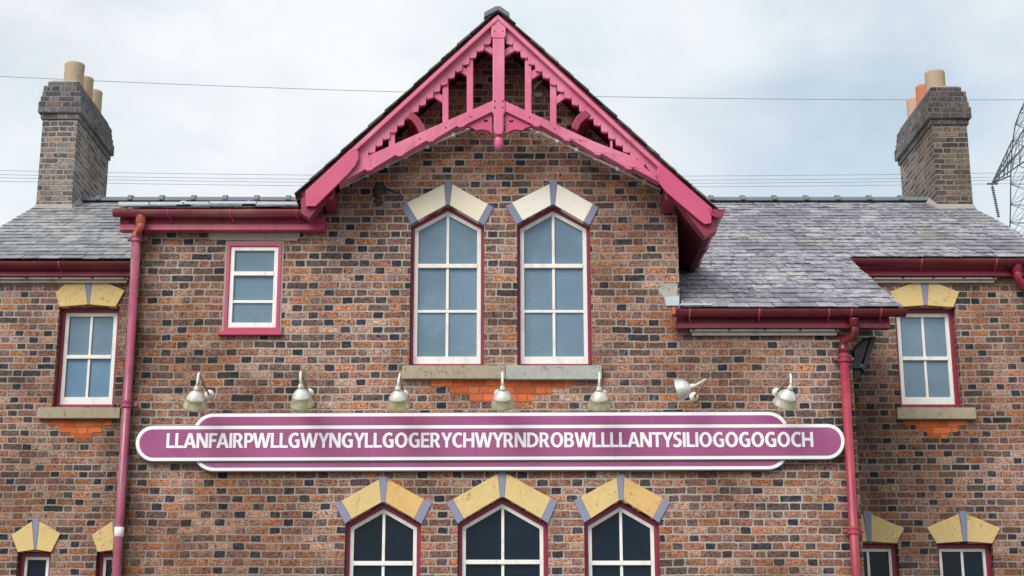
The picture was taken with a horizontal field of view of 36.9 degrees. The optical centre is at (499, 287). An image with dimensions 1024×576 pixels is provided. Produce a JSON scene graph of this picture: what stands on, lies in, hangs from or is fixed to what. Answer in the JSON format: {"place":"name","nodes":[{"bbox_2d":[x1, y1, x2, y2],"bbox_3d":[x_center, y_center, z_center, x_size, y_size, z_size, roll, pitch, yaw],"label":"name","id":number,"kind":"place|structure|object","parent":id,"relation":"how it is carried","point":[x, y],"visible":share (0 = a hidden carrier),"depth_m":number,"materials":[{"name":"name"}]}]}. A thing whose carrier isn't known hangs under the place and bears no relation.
{"place":"outdoors","nodes":[
{"label":"outdoors","id":0,"kind":"place"},
{"bbox_2d":[0,76,903,99],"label":"power line","id":1,"kind":"object","parent":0,"point":[395,91],"visible":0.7,"depth_m":95.99,"materials":[{"name":"metal"}]},
{"bbox_2d":[0,0,1023,236],"label":"sky","id":2,"kind":"structure","parent":0,"point":[776,54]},
{"bbox_2d":[987,103,1023,236],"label":"electricity pylon","id":3,"kind":"object","parent":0,"point":[1007,163],"visible":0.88,"depth_m":115.86,"materials":[{"name":"metal"}]},
{"bbox_2d":[0,174,984,179],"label":"power line","id":4,"kind":"object","parent":3,"relation":"attached to","point":[769,179],"visible":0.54,"depth_m":94.59,"materials":[{"name":"metal"}]},
{"bbox_2d":[27,178,995,183],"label":"power line","id":5,"kind":"object","parent":3,"relation":"attached to","point":[691,183],"visible":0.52,"depth_m":94.54,"materials":[{"name":"metal"}]},
{"bbox_2d":[0,170,1023,175],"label":"power line","id":6,"kind":"object","parent":3,"relation":"attached to","point":[751,175],"visible":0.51,"depth_m":94.65,"materials":[{"name":"metal"}]},
{"bbox_2d":[3,181,1023,186],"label":"power line","id":7,"kind":"object","parent":3,"relation":"attached to","point":[705,186],"visible":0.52,"depth_m":94.48,"materials":[{"name":"metal"}]},
{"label":"pavement","id":8,"kind":"structure","parent":0,"visible":0},
{"bbox_2d":[0,6,1023,575],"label":"station building","id":9,"kind":"structure","parent":8,"relation":"on","point":[464,270],"depth_m":15.34,"materials":[{"name":"brick"}]},
{"bbox_2d":[12,519,60,575],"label":"window","id":10,"kind":"structure","parent":9,"relation":"in","point":[36,535],"depth_m":16.70,"materials":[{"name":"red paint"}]},
{"bbox_2d":[0,277,128,282],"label":"eaves strip light","id":11,"kind":"object","parent":9,"relation":"attached to","point":[63,279],"visible":0.87,"depth_m":17.34,"materials":[{"name":"beige plastic"}]},
{"bbox_2d":[37,283,124,418],"bbox_3d":[-4.647,0.710,17.275,0.908,1.569,0.270,0,-14,0],"label":"window","id":12,"kind":"structure","parent":9,"relation":"in","point":[86,372],"depth_m":17.33,"materials":[{"name":"red paint"}]},
{"bbox_2d":[92,519,114,575],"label":"window","id":13,"kind":"structure","parent":9,"relation":"in","point":[103,538],"depth_m":16.70,"materials":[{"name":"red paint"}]},
{"bbox_2d":[183,372,213,411],"bbox_3d":[-2.885,1.035,14.733,0.232,0.388,0.540,0,-14,0],"label":"gooseneck wall lamp","id":14,"kind":"object","parent":9,"relation":"attached to","point":[195,400],"visible":1,"depth_m":14.49,"materials":[{"name":"metal"}]},
{"bbox_2d":[209,233,299,335],"bbox_3d":[-2.454,-0.038,15.297,0.913,1.064,0.148,0,-14,0],"label":"window","id":15,"kind":"structure","parent":9,"relation":"in","point":[253,271],"depth_m":15.31,"materials":[{"name":"paint"}]},
{"bbox_2d":[290,371,313,409],"bbox_3d":[-1.872,1.022,14.736,0.234,0.385,0.540,0,-14,0],"label":"gooseneck wall lamp","id":16,"kind":"object","parent":9,"relation":"attached to","point":[301,399],"visible":1,"depth_m":14.49,"materials":[{"name":"metal"}]},
{"bbox_2d":[335,477,431,575],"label":"window","id":17,"kind":"structure","parent":9,"relation":"in","point":[383,541],"depth_m":14.75,"materials":[{"name":"red paint"}]},
{"bbox_2d":[373,182,401,206],"bbox_3d":[-1.131,-0.934,15.425,0.292,0.263,0.176,0,-14,0],"label":"lamp","id":18,"kind":"object","parent":9,"relation":"attached to","point":[379,189],"visible":1,"depth_m":15.40,"materials":[{"name":"black metal"}]},
{"bbox_2d":[387,373,410,410],"bbox_3d":[-0.954,1.036,14.732,0.234,0.377,0.541,0,-14,0],"label":"gooseneck wall lamp","id":19,"kind":"object","parent":9,"relation":"attached to","point":[398,400],"visible":1,"depth_m":14.49,"materials":[{"name":"metal"}]},
{"bbox_2d":[339,128,469,191],"bbox_3d":[-0.953,-1.291,15.509,1.305,0.662,0.180,0,-14,0],"label":"rope light","id":20,"kind":"object","parent":9,"relation":"attached to","point":[453,135],"visible":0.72,"depth_m":15.44,"materials":[{"name":"beige plastic"}]},
{"bbox_2d":[401,181,504,379],"bbox_3d":[-0.467,-0.074,15.352,1.052,2.044,0.255,0,-14,0],"label":"window","id":21,"kind":"structure","parent":9,"relation":"in","point":[447,298],"depth_m":15.40,"materials":[{"name":"red paint"}]},
{"bbox_2d":[135,411,844,471],"bbox_3d":[-0.088,1.483,14.834,6.842,0.589,0.070,0,-14,0],"label":"station name sign","id":22,"kind":"object","parent":9,"relation":"attached to","point":[497,441],"visible":1,"depth_m":14.80,"materials":[{"name":"purple metal"}]},
{"bbox_2d":[446,472,556,575],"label":"window","id":23,"kind":"structure","parent":9,"relation":"in","point":[501,539],"depth_m":14.76,"materials":[{"name":"red paint"}]},
{"bbox_2d":[491,371,514,410],"bbox_3d":[0.033,1.028,14.734,0.234,0.384,0.541,0,-14,0],"label":"gooseneck wall lamp","id":24,"kind":"object","parent":9,"relation":"attached to","point":[502,400],"visible":1,"depth_m":14.49,"materials":[{"name":"metal"}]},
{"bbox_2d":[533,81,541,96],"bbox_3d":[0.396,-2.044,15.778,0.104,0.180,0.008,0,-14,0],"label":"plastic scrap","id":25,"kind":"object","parent":9,"relation":"attached to","point":[537,94],"visible":1,"depth_m":15.76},
{"bbox_2d":[506,181,601,380],"bbox_3d":[0.531,-0.071,15.351,0.939,2.050,0.255,0,-14,0],"label":"window","id":26,"kind":"structure","parent":9,"relation":"in","point":[554,291],"depth_m":15.40,"materials":[{"name":"red paint"}]},
{"bbox_2d":[529,128,660,192],"bbox_3d":[0.959,-1.284,15.508,1.317,0.675,0.180,0,-14,0],"label":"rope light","id":27,"kind":"object","parent":9,"relation":"attached to","point":[643,181],"visible":0.91,"depth_m":15.43,"materials":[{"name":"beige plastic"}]},
{"bbox_2d":[588,372,611,411],"bbox_3d":[0.954,1.034,14.732,0.234,0.384,0.541,0,-14,0],"label":"gooseneck wall lamp","id":28,"kind":"object","parent":9,"relation":"attached to","point":[599,401],"visible":1,"depth_m":14.49,"materials":[{"name":"metal"}]},
{"bbox_2d":[574,474,669,575],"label":"window","id":29,"kind":"structure","parent":9,"relation":"in","point":[620,540],"depth_m":14.76,"materials":[{"name":"red paint"}]},
{"bbox_2d":[674,378,705,401],"bbox_3d":[1.856,0.989,14.725,0.246,0.250,0.603,-6,-16,24],"label":"gooseneck wall lamp","id":30,"kind":"object","parent":9,"relation":"attached to","point":[683,388],"visible":1,"depth_m":14.53,"materials":[{"name":"metal"}]},
{"bbox_2d":[690,328,838,335],"bbox_3d":[2.606,0.435,15.103,1.460,0.061,0.075,0,-14,0],"label":"eaves strip light","id":31,"kind":"object","parent":9,"relation":"attached to","point":[764,332],"visible":1,"depth_m":15.10,"materials":[{"name":"beige plastic"}]},
{"bbox_2d":[772,373,796,410],"bbox_3d":[2.706,1.035,14.732,0.228,0.363,0.541,0,-14,0],"label":"gooseneck wall lamp","id":32,"kind":"object","parent":9,"relation":"attached to","point":[784,399],"visible":1,"depth_m":14.49,"materials":[{"name":"metal"}]},
{"bbox_2d":[852,336,875,381],"bbox_3d":[3.615,0.733,15.345,0.248,0.460,0.330,0,-14,0],"label":"floodlight","id":33,"kind":"object","parent":9,"relation":"attached to","point":[862,350],"visible":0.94,"depth_m":15.23,"materials":[{"name":"black metal"}]},
{"bbox_2d":[861,511,903,575],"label":"window","id":34,"kind":"structure","parent":9,"relation":"in","point":[879,559],"depth_m":16.74,"materials":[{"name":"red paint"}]},
{"bbox_2d":[890,283,975,419],"bbox_3d":[4.830,0.707,17.276,0.870,1.590,0.270,0,-14,0],"label":"window","id":35,"kind":"structure","parent":9,"relation":"in","point":[925,338],"depth_m":17.32,"materials":[{"name":"red paint"}]},
{"bbox_2d":[871,277,996,282],"bbox_3d":[4.897,-0.089,17.352,1.428,0.061,0.075,0,-14,0],"label":"eaves strip light","id":36,"kind":"object","parent":9,"relation":"attached to","point":[933,279],"visible":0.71,"depth_m":17.34,"materials":[{"name":"beige plastic"}]},
{"bbox_2d":[927,511,999,575],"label":"window","id":37,"kind":"structure","parent":9,"relation":"in","point":[953,559],"depth_m":16.73,"materials":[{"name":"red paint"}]}
]}

